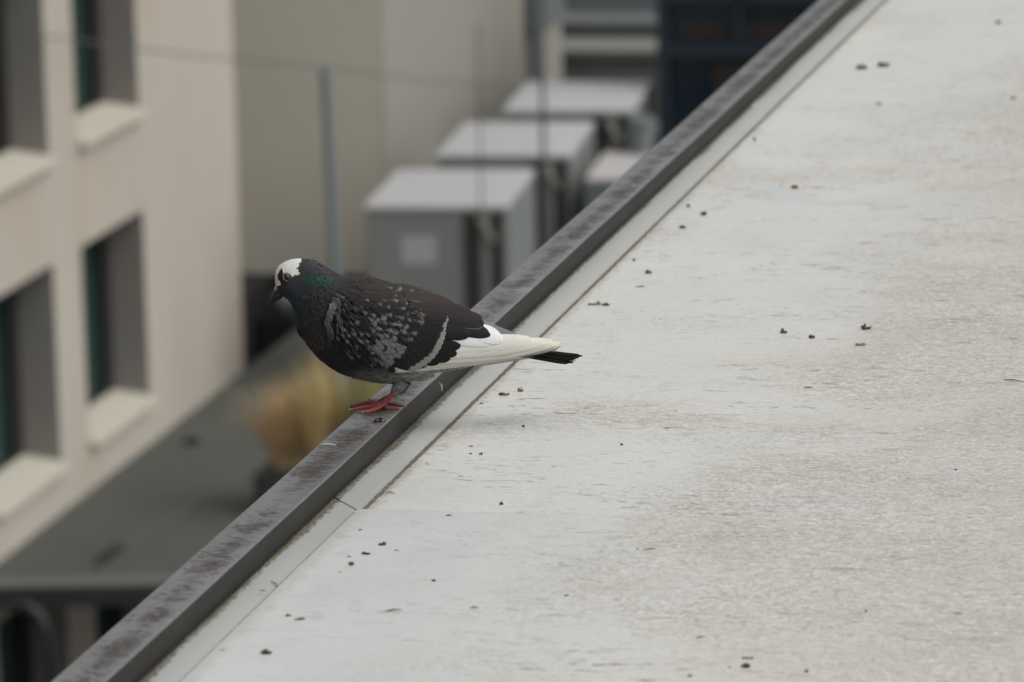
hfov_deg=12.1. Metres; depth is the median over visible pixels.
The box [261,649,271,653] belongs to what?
dropping
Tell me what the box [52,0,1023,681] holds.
flat roofed building
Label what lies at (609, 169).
cabinet
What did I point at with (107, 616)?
window
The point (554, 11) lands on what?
link block
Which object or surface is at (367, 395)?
ornamental grass
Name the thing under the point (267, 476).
planter
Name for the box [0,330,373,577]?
terrace
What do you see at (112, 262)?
window
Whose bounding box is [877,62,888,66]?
dropping
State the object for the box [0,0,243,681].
office building
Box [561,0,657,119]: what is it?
stepped building
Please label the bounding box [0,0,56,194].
window
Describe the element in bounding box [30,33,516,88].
cable
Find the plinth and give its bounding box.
[258,310,296,357]
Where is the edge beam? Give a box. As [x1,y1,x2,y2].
[0,575,171,606]
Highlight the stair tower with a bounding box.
[232,0,524,369]
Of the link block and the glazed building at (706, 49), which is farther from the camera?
the link block
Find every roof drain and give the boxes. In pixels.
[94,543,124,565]
[182,437,200,444]
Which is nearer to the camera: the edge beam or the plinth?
the edge beam
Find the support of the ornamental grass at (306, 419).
in the planter
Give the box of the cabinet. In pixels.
[586,152,643,203]
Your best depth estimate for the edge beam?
45.23 m
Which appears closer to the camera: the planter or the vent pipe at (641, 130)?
the planter
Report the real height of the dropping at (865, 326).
0.007 m
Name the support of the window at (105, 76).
in the office building at (121, 333)
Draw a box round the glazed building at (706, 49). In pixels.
[656,0,817,141]
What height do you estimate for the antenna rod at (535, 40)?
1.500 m
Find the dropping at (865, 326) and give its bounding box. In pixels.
[861,323,871,329]
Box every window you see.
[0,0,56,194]
[0,264,69,520]
[0,606,69,681]
[71,0,146,147]
[81,209,157,447]
[95,605,137,640]
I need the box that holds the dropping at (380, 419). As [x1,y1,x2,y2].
[373,417,384,422]
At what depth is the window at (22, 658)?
48.62 m
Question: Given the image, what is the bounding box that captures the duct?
[653,120,658,146]
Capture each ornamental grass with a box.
[216,369,350,467]
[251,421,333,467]
[260,344,370,453]
[315,373,385,428]
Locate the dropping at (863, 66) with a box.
[856,64,866,68]
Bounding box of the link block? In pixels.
[523,0,564,83]
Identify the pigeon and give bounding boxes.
[270,258,582,413]
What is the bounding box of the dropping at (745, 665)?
[741,663,749,667]
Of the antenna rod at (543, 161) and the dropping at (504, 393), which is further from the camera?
the antenna rod at (543, 161)
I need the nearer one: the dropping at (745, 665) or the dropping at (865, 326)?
the dropping at (745, 665)
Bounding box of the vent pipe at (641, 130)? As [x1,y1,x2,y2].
[628,117,654,154]
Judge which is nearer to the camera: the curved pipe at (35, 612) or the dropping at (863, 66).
the dropping at (863, 66)
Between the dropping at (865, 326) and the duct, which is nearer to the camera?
the dropping at (865, 326)
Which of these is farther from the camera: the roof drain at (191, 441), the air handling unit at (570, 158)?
the air handling unit at (570, 158)
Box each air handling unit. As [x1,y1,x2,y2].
[363,169,535,391]
[435,122,594,250]
[502,81,651,164]
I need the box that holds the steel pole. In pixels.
[320,65,346,418]
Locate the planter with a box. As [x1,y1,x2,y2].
[253,460,292,501]
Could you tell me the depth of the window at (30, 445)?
48.06 m
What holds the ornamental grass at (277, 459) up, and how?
in the planter
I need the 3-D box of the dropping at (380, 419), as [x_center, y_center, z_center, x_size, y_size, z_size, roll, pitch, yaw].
[-0.137,0.081,4.992,0.013,0.005,0.008,-2,11,-5]
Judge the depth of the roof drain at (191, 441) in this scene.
51.37 m
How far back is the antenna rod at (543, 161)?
51.99 m
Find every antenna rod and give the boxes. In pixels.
[477,26,482,299]
[531,0,538,80]
[539,0,546,245]
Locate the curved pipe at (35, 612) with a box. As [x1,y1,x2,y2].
[0,599,56,681]
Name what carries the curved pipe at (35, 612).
attached to the edge beam
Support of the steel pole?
on the terrace
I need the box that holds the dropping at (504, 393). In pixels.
[498,392,509,395]
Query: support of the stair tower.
on the terrace
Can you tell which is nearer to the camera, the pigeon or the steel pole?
the pigeon
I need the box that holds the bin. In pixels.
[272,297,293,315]
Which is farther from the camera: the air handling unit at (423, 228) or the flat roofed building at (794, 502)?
the air handling unit at (423, 228)

